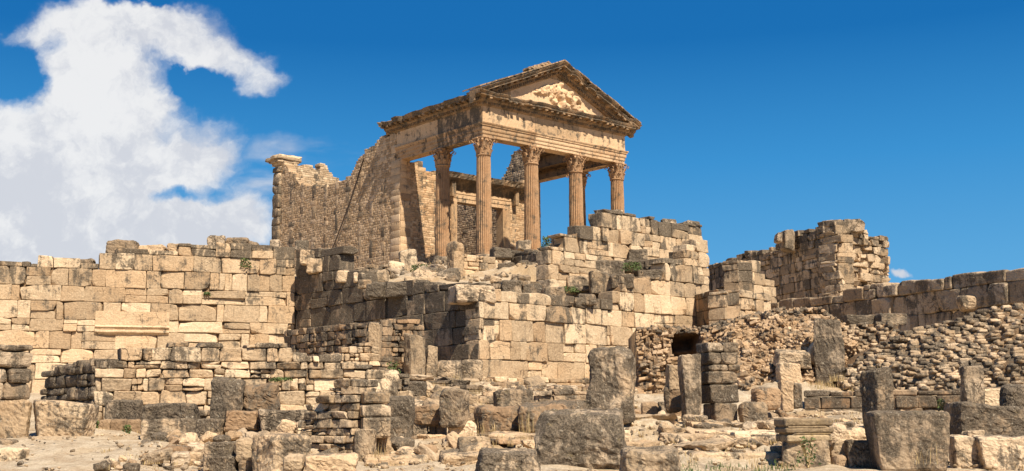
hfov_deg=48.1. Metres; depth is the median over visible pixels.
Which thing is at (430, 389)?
ledge stone
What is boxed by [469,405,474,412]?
ledge stone
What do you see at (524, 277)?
loose stone
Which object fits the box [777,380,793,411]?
fallen block
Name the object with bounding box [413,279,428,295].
tumbled block
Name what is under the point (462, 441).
loose stone
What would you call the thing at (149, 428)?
fallen block
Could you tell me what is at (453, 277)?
loose stone
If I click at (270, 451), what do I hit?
fallen block
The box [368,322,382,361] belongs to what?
stone pillar
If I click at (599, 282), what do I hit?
tumbled block
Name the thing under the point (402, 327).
chamber front wall
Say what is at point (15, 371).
edge pier
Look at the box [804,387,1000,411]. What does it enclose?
block course
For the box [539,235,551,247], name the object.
weed
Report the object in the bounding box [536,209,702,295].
terrace wall
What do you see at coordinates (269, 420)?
fallen block
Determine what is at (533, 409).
boulder
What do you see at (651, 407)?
fallen block
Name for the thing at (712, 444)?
ledge stone
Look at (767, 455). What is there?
ledge slab
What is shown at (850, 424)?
wall
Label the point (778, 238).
fallen block
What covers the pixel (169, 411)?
fallen block
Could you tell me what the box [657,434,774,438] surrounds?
wall
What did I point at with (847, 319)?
fallen block
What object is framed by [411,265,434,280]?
loose stone
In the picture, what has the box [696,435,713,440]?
ledge stone
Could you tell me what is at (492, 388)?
loose stone
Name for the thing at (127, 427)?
weed
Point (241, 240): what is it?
fallen block
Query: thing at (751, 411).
fallen block
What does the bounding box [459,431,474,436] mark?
loose stone
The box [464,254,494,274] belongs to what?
block wall
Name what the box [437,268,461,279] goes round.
loose stone
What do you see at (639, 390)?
ledge stone
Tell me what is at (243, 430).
loose stone
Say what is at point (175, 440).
loose stone
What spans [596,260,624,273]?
tumbled block
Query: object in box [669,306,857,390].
collapsed vault
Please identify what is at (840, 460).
fallen block
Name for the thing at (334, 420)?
stepped rubble wall
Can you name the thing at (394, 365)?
weed
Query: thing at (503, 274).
loose stone
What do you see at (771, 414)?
loose stone
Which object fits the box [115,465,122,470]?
loose stone
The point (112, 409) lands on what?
fallen block
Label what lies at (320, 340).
chamber side wall
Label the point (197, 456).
loose stone
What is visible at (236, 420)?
fallen block
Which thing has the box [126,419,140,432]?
fallen block
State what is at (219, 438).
loose stone
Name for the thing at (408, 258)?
fallen block
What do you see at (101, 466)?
loose stone
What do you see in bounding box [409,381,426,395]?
fallen block
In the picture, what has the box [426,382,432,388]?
ledge stone
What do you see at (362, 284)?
tumbled block
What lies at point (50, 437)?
fallen block
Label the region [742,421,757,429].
loose stone
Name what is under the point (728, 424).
ledge stone
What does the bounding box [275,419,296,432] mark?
fallen block
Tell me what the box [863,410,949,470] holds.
cube block
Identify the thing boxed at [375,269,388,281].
tumbled block
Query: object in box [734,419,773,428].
ledge stone
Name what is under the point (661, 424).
loose stone
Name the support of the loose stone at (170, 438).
on the ground at (88, 448)
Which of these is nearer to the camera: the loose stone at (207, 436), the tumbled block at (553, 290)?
the loose stone at (207, 436)
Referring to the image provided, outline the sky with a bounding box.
[0,0,1023,282]
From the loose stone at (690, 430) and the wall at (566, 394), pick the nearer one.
the loose stone at (690, 430)
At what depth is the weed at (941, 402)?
28.66 m
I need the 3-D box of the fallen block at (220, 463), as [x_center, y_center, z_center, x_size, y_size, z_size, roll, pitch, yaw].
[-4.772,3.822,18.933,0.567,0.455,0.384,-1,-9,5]
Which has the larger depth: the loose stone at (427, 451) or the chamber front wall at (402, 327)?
the chamber front wall at (402, 327)
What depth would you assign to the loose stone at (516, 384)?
39.21 m
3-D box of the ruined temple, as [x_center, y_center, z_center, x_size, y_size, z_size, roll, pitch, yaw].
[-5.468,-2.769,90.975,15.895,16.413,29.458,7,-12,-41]
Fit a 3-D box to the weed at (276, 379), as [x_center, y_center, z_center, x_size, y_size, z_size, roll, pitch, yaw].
[-5.349,3.342,26.609,0.566,0.158,0.374,-1,-9,0]
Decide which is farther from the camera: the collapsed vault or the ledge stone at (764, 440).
the collapsed vault
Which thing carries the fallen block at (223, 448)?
on the fallen block at (220, 463)
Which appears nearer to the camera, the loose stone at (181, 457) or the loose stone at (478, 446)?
the loose stone at (181, 457)
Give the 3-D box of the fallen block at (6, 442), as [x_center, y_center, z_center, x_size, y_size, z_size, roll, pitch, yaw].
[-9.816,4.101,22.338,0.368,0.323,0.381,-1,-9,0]
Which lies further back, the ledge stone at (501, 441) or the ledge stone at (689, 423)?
the ledge stone at (689, 423)
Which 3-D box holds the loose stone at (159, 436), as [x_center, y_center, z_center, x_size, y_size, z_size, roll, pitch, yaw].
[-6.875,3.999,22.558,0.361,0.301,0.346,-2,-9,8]
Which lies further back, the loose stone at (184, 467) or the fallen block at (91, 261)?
the fallen block at (91, 261)
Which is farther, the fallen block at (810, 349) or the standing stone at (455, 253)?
the standing stone at (455, 253)
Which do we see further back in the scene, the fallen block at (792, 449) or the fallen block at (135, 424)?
the fallen block at (135, 424)
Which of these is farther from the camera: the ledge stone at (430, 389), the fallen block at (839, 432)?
the ledge stone at (430, 389)
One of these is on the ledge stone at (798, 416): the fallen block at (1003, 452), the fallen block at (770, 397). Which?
the fallen block at (770, 397)
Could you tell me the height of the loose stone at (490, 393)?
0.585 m
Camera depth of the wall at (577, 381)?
43.38 m
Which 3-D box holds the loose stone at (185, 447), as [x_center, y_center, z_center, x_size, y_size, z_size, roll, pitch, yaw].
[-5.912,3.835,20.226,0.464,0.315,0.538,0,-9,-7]
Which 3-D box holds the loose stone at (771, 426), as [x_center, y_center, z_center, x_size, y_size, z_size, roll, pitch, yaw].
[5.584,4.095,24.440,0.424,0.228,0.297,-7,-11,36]
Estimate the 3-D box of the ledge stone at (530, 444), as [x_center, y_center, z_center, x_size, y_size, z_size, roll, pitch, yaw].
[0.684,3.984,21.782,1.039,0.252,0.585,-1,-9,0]
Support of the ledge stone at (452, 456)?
on the ground at (88, 448)
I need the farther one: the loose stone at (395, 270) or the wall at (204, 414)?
the loose stone at (395, 270)
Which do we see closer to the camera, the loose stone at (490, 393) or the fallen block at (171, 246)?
the loose stone at (490, 393)
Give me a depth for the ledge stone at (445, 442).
21.75 m
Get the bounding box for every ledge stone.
[404,374,433,380]
[412,396,425,400]
[417,434,445,438]
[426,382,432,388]
[426,386,459,392]
[439,448,507,465]
[442,436,490,446]
[453,378,479,381]
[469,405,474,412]
[470,392,482,395]
[477,430,517,436]
[490,438,520,444]
[521,440,534,448]
[528,387,546,390]
[581,384,643,393]
[626,440,659,446]
[635,409,640,413]
[635,413,676,420]
[660,426,684,432]
[670,438,737,450]
[686,421,722,427]
[693,424,723,427]
[695,430,729,434]
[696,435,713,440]
[698,419,735,427]
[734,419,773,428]
[743,436,768,446]
[768,414,805,419]
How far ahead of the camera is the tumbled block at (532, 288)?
47.03 m
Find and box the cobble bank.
[834,303,1023,395]
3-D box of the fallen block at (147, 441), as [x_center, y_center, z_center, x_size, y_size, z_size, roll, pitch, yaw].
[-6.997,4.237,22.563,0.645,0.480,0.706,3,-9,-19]
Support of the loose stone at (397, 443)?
on the ground at (88, 448)
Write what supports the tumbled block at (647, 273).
on the terrace wall at (509, 334)
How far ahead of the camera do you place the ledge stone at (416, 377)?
34.13 m
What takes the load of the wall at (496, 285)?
on the ground at (88, 448)
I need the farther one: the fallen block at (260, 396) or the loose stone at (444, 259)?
the loose stone at (444, 259)
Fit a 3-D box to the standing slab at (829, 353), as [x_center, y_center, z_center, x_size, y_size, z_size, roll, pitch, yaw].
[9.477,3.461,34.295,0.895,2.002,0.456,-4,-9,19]
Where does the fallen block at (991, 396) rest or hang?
on the ground at (88, 448)
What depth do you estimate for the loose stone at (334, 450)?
20.32 m
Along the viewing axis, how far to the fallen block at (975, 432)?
20.31 m
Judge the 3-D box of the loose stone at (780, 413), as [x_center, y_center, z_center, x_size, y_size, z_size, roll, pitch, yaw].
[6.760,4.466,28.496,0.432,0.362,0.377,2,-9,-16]
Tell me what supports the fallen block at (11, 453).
on the ground at (88, 448)
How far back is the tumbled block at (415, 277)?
47.34 m
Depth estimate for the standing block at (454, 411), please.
23.40 m
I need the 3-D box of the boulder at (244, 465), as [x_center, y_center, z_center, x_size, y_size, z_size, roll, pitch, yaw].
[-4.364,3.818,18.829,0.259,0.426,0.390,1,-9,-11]
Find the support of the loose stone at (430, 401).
on the ground at (88, 448)
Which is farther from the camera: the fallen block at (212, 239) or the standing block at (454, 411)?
the fallen block at (212, 239)
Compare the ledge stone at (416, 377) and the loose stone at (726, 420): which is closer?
the loose stone at (726, 420)
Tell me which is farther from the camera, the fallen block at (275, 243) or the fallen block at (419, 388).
the fallen block at (275, 243)
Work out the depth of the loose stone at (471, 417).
27.15 m
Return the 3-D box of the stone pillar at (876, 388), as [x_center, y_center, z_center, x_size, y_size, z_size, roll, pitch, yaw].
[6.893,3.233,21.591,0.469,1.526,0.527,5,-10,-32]
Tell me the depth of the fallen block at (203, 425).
23.22 m
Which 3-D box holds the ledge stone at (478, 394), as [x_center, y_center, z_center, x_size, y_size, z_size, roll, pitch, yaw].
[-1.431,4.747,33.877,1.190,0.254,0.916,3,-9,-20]
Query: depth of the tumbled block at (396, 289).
45.66 m
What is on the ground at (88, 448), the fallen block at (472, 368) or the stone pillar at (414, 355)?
the fallen block at (472, 368)
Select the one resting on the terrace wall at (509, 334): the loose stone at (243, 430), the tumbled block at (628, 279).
the tumbled block at (628, 279)
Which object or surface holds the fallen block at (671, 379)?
on the fallen block at (672, 401)
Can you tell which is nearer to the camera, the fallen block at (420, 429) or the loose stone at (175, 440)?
the loose stone at (175, 440)
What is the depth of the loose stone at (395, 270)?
50.23 m
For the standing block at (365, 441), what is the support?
on the ledge slab at (391, 459)
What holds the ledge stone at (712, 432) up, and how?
on the ground at (88, 448)
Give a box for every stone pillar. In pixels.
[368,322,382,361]
[403,333,425,374]
[860,366,893,425]
[959,366,984,403]
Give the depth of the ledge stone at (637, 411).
29.48 m
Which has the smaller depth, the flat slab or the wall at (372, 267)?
the flat slab
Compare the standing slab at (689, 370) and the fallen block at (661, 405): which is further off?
the fallen block at (661, 405)
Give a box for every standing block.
[354,428,376,461]
[439,388,469,427]
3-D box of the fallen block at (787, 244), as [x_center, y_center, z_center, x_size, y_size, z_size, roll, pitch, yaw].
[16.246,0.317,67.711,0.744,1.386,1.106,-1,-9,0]
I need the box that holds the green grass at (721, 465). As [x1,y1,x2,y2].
[681,458,803,470]
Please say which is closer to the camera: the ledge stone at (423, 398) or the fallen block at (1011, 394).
the fallen block at (1011, 394)
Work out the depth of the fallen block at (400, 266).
52.83 m
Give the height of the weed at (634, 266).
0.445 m
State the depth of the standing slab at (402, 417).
22.93 m
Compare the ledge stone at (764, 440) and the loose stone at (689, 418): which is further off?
the loose stone at (689, 418)
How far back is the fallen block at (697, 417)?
25.10 m
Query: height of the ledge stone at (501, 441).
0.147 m
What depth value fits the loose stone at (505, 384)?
37.96 m
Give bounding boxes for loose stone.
[93,460,110,470]
[110,461,119,467]
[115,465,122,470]
[118,455,126,461]
[123,463,139,470]
[127,459,136,462]
[141,445,174,465]
[151,431,171,439]
[161,444,188,461]
[163,465,174,470]
[167,429,181,437]
[167,435,178,442]
[169,437,178,443]
[171,451,190,467]
[179,432,199,444]
[180,464,188,470]
[187,442,203,452]
[188,451,202,465]
[193,461,200,465]
[200,431,217,442]
[213,434,230,441]
[226,431,242,441]
[238,428,246,434]
[245,431,257,438]
[252,430,269,439]
[295,426,303,433]
[319,447,338,452]
[387,267,400,274]
[390,437,414,450]
[395,446,417,454]
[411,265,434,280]
[413,444,439,460]
[419,444,437,454]
[422,398,438,405]
[429,390,440,399]
[430,264,445,269]
[430,385,443,393]
[431,255,447,265]
[435,377,470,384]
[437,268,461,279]
[445,273,459,281]
[446,431,459,448]
[457,436,477,448]
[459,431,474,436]
[459,441,492,451]
[469,413,474,422]
[483,385,501,390]
[483,391,494,396]
[486,275,496,283]
[491,382,511,388]
[497,272,505,277]
[511,274,530,280]
[512,382,521,387]
[524,375,546,386]
[554,384,577,390]
[657,423,671,433]
[674,434,690,442]
[685,427,695,433]
[687,415,698,421]
[698,422,713,428]
[716,434,733,439]
[718,418,730,422]
[733,438,743,447]
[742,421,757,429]
[748,438,762,447]
[766,423,775,429]
[768,412,778,417]
[775,409,789,416]
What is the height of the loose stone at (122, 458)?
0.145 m
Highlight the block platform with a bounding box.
[694,289,770,327]
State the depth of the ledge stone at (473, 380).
35.98 m
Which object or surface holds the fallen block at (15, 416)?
on the ground at (88, 448)
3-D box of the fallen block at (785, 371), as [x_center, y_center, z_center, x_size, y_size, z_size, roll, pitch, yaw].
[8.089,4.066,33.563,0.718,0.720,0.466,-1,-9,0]
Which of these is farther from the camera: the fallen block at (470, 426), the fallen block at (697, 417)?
the fallen block at (697, 417)
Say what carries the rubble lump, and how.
on the ground at (88, 448)
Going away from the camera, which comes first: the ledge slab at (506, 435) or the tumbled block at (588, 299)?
the ledge slab at (506, 435)
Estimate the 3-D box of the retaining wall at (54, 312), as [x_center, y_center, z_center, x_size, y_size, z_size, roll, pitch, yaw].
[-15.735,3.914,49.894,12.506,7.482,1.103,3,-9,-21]
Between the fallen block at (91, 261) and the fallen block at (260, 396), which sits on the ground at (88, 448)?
the fallen block at (260, 396)
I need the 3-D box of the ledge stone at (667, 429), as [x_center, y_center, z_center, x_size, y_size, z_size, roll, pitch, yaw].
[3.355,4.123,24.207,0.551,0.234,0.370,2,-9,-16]
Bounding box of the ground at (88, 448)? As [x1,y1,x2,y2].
[0,261,1016,470]
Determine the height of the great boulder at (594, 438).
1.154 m
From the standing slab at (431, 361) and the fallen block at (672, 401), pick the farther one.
the standing slab at (431, 361)
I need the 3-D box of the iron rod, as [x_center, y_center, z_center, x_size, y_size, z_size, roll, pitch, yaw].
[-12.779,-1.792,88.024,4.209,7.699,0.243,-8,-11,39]
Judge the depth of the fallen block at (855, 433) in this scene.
21.50 m
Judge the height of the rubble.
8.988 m
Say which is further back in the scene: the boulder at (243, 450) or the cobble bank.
the cobble bank
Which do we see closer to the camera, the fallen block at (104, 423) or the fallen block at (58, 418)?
the fallen block at (58, 418)
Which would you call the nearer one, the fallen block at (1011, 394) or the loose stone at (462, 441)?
the loose stone at (462, 441)
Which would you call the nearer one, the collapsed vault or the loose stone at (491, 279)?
the collapsed vault
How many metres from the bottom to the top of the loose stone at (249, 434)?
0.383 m
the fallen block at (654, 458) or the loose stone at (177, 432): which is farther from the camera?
the loose stone at (177, 432)
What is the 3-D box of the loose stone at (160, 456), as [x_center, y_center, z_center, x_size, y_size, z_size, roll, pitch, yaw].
[-6.092,3.851,20.047,0.507,0.367,0.775,-3,-9,17]
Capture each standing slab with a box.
[210,376,245,418]
[388,395,415,439]
[425,345,437,376]
[677,354,701,418]
[813,318,844,383]
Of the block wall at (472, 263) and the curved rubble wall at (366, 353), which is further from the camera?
the block wall at (472, 263)
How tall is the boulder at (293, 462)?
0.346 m
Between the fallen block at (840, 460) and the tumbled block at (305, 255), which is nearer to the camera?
the fallen block at (840, 460)
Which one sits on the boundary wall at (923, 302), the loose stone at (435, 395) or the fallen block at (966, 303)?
the fallen block at (966, 303)
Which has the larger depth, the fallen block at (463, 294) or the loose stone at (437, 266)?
the loose stone at (437, 266)
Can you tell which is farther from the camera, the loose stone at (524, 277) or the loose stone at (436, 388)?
the loose stone at (524, 277)
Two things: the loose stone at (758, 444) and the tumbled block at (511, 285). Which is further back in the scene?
the tumbled block at (511, 285)
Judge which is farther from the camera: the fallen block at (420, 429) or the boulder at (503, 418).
the boulder at (503, 418)
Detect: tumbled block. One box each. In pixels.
[295,240,308,250]
[299,250,315,265]
[306,257,321,273]
[335,270,348,282]
[353,272,364,282]
[358,280,371,288]
[366,282,385,298]
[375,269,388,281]
[385,282,406,297]
[404,276,429,280]
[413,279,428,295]
[428,267,443,272]
[489,247,511,260]
[497,262,514,269]
[500,280,521,292]
[516,240,530,250]
[521,283,541,292]
[540,287,564,295]
[566,276,588,292]
[577,293,596,305]
[588,271,609,295]
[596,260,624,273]
[610,274,634,288]
[624,260,644,273]
[628,249,647,259]
[633,269,662,280]
[643,260,650,269]
[661,218,676,222]
[684,220,699,224]
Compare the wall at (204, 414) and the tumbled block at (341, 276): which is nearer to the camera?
the wall at (204, 414)
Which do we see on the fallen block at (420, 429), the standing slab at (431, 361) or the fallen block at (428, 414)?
the fallen block at (428, 414)
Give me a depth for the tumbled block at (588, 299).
45.69 m
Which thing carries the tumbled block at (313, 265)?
on the terrace wall at (509, 334)
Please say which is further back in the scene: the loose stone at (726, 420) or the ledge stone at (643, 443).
the loose stone at (726, 420)
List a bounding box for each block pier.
[359,391,390,437]
[696,342,739,421]
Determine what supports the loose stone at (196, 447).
on the ground at (88, 448)
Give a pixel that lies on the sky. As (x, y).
(146, 122)
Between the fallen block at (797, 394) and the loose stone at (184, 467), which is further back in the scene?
the fallen block at (797, 394)
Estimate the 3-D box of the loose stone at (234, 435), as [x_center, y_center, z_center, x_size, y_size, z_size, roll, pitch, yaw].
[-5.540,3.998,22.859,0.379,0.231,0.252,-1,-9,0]
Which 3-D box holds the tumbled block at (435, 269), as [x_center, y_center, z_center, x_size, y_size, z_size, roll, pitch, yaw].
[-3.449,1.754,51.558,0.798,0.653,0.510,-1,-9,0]
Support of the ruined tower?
on the ground at (88, 448)
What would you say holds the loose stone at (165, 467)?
on the ground at (88, 448)
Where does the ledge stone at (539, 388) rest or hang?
on the ground at (88, 448)
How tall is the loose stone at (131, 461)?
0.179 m
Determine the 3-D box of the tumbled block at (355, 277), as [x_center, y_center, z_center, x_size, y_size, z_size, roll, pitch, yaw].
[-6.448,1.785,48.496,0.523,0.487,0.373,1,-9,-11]
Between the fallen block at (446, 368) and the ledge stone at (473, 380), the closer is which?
the ledge stone at (473, 380)
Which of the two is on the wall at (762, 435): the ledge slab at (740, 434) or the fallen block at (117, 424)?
the ledge slab at (740, 434)
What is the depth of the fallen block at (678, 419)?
27.11 m
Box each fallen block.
[0,399,31,437]
[0,438,18,445]
[0,447,29,460]
[21,435,71,439]
[33,399,98,435]
[80,258,95,263]
[98,419,112,429]
[104,400,120,418]
[105,239,139,252]
[110,419,127,430]
[120,399,143,419]
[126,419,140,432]
[138,244,166,251]
[140,418,196,439]
[141,402,200,421]
[141,439,166,443]
[167,243,178,250]
[195,418,225,438]
[203,441,235,460]
[203,454,237,470]
[207,235,225,244]
[224,410,258,431]
[225,237,249,243]
[243,383,280,416]
[251,432,311,470]
[258,409,310,430]
[270,239,280,246]
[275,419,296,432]
[304,452,358,470]
[368,383,380,391]
[381,370,399,395]
[388,261,404,270]
[398,249,416,271]
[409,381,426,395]
[412,423,428,437]
[414,404,439,425]
[429,426,436,434]
[436,360,462,378]
[436,423,446,434]
[447,284,495,304]
[448,421,476,435]
[462,359,482,380]
[475,447,540,470]
[619,445,680,470]
[640,401,658,414]
[658,402,668,413]
[663,386,680,413]
[665,364,679,390]
[675,416,682,421]
[682,414,707,427]
[737,401,768,421]
[751,387,780,410]
[773,349,811,368]
[774,232,782,243]
[775,362,801,382]
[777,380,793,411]
[780,229,794,253]
[782,440,830,467]
[793,383,802,408]
[806,342,813,364]
[829,423,846,444]
[829,440,844,457]
[831,455,847,466]
[841,314,875,325]
[843,219,864,233]
[844,439,871,468]
[846,426,865,439]
[874,313,906,324]
[943,401,1023,436]
[949,434,980,468]
[956,295,978,311]
[961,430,984,436]
[972,434,1023,470]
[985,388,999,405]
[999,384,1023,405]
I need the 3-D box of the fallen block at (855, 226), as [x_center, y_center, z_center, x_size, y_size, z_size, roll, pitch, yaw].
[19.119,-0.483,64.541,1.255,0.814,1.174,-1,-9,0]
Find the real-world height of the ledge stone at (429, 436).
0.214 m
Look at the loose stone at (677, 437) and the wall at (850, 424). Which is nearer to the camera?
the loose stone at (677, 437)
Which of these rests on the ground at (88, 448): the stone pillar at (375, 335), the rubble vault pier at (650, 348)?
the rubble vault pier at (650, 348)
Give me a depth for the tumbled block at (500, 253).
55.61 m
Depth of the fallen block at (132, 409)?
26.02 m
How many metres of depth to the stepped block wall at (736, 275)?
56.86 m
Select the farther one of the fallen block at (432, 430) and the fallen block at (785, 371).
the fallen block at (785, 371)
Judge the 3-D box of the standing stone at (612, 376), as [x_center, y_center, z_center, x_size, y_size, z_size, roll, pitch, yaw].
[2.201,3.329,25.463,1.084,1.746,0.994,-3,-9,14]
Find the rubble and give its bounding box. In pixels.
[0,260,1021,470]
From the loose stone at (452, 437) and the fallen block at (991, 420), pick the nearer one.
the loose stone at (452, 437)
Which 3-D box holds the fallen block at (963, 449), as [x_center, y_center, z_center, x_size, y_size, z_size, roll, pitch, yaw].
[7.975,3.847,20.219,0.508,0.676,0.388,-1,-9,0]
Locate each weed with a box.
[122,424,131,433]
[240,258,251,267]
[269,377,292,382]
[387,361,400,372]
[410,263,426,271]
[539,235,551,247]
[564,286,580,292]
[621,261,641,270]
[796,436,821,467]
[937,399,944,410]
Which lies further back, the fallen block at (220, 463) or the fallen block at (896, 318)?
the fallen block at (896, 318)
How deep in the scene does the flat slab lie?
27.18 m
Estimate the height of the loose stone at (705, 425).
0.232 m
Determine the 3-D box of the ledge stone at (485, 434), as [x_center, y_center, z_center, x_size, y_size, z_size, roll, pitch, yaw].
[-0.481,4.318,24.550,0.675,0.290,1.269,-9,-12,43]
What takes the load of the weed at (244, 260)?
attached to the retaining wall at (54, 312)
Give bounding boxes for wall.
[0,242,294,392]
[40,342,409,420]
[198,408,260,434]
[284,320,392,370]
[295,239,708,379]
[298,379,377,452]
[323,342,379,369]
[355,264,387,270]
[384,319,424,373]
[428,380,483,391]
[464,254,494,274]
[469,389,585,404]
[477,254,503,262]
[485,377,588,384]
[493,281,538,288]
[511,249,538,264]
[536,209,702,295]
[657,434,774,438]
[708,260,776,302]
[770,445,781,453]
[771,268,1023,333]
[831,418,862,427]
[841,321,899,356]
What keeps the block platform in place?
on the ground at (88, 448)
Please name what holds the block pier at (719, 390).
on the low wall
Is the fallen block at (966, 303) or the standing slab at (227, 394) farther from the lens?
the fallen block at (966, 303)
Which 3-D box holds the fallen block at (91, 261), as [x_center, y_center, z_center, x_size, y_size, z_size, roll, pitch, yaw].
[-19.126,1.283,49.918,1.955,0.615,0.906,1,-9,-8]
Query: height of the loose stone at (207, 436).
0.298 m
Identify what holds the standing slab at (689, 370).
on the ground at (88, 448)
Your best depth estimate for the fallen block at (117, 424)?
25.48 m
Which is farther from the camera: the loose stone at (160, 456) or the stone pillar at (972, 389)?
the stone pillar at (972, 389)
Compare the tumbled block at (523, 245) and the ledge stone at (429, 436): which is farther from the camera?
the tumbled block at (523, 245)
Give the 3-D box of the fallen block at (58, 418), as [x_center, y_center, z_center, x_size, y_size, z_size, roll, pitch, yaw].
[-9.411,3.923,24.189,1.315,0.947,0.976,2,-9,-17]
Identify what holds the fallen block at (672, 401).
on the ground at (88, 448)
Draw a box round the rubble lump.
[377,433,391,452]
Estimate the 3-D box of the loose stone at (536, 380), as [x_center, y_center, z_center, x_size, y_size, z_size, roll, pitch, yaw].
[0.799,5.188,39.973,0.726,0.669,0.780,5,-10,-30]
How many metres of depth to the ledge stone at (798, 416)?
27.22 m
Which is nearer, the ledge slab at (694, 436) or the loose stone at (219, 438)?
the loose stone at (219, 438)
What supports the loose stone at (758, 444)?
on the ground at (88, 448)
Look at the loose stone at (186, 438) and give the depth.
21.63 m
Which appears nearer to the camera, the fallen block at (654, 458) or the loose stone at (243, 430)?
the fallen block at (654, 458)
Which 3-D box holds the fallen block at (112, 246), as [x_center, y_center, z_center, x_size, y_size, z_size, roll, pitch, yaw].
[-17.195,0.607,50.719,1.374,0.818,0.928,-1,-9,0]
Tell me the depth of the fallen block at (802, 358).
34.05 m
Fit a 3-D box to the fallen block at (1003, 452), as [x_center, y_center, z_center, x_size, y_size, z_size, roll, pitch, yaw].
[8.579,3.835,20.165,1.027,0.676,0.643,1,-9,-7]
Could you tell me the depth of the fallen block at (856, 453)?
19.67 m
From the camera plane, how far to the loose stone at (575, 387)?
35.18 m
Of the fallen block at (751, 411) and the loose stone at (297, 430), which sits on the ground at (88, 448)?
the loose stone at (297, 430)
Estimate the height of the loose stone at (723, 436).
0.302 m
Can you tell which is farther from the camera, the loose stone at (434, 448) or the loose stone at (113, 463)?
the loose stone at (434, 448)
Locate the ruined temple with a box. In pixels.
[265,59,641,273]
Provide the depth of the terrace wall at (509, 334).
45.61 m
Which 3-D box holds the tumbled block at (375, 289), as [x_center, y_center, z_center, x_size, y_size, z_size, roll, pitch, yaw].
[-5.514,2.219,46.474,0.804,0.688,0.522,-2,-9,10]
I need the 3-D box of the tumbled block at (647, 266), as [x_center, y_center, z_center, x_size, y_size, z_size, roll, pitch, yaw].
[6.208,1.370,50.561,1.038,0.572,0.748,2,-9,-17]
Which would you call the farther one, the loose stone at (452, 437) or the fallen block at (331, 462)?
the loose stone at (452, 437)
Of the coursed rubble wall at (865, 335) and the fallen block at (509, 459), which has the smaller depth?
the fallen block at (509, 459)
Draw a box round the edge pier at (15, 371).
[0,345,32,400]
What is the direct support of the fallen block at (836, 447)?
on the ground at (88, 448)
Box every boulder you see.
[234,437,252,461]
[238,459,252,470]
[283,453,304,470]
[473,404,518,432]
[517,399,587,432]
[534,407,626,469]
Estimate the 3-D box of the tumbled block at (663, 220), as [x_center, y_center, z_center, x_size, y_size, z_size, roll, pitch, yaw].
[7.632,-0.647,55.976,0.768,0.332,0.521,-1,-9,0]
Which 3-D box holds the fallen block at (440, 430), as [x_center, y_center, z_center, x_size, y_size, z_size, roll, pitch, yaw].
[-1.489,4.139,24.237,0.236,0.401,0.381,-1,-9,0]
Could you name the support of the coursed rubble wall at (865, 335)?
on the ground at (88, 448)
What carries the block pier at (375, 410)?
on the standing block at (365, 441)
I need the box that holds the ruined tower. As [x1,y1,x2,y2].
[714,219,890,301]
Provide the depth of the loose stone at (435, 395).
30.42 m
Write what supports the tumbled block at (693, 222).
on the terrace wall at (607, 234)
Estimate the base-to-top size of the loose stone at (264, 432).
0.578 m
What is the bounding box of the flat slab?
[493,389,532,406]
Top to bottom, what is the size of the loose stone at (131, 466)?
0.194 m
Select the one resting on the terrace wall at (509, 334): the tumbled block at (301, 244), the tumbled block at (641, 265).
the tumbled block at (641, 265)
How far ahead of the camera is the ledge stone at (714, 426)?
24.71 m
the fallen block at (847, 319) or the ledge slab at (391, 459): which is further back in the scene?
the fallen block at (847, 319)
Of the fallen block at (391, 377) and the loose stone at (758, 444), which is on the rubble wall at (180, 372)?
the fallen block at (391, 377)
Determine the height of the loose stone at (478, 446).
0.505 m
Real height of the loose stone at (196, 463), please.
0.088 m
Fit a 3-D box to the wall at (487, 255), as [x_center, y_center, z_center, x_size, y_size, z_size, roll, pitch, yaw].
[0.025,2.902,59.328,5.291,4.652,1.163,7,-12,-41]
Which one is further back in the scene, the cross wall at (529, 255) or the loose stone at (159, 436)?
the cross wall at (529, 255)
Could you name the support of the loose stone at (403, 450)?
on the ground at (88, 448)
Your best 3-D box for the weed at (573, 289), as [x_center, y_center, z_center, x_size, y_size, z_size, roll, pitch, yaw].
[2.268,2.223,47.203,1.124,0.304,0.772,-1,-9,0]
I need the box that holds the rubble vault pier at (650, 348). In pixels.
[628,324,677,393]
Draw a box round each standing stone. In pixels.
[446,241,464,276]
[585,346,635,424]
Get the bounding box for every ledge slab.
[364,454,428,465]
[488,431,534,439]
[625,430,631,441]
[659,432,717,440]
[686,450,781,460]
[720,429,778,437]
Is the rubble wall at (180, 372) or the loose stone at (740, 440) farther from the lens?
the rubble wall at (180, 372)
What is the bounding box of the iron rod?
[332,159,363,247]
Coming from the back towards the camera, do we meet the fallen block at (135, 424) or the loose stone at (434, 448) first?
the fallen block at (135, 424)
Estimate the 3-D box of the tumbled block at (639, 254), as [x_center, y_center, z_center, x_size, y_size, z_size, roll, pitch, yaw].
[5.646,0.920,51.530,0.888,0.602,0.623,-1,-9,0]
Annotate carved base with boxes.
[774,418,833,442]
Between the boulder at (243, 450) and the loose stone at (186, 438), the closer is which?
the boulder at (243, 450)
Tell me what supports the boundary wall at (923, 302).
on the ground at (88, 448)
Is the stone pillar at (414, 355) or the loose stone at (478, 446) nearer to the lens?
the loose stone at (478, 446)
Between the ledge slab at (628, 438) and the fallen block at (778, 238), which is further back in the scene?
the fallen block at (778, 238)
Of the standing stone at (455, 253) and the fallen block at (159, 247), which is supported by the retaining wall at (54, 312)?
the fallen block at (159, 247)
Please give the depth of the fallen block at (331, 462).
17.11 m
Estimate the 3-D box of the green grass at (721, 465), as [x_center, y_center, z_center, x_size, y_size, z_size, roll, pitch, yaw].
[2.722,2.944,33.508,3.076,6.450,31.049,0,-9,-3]
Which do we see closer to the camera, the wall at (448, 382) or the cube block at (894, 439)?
the cube block at (894, 439)
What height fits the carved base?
0.420 m

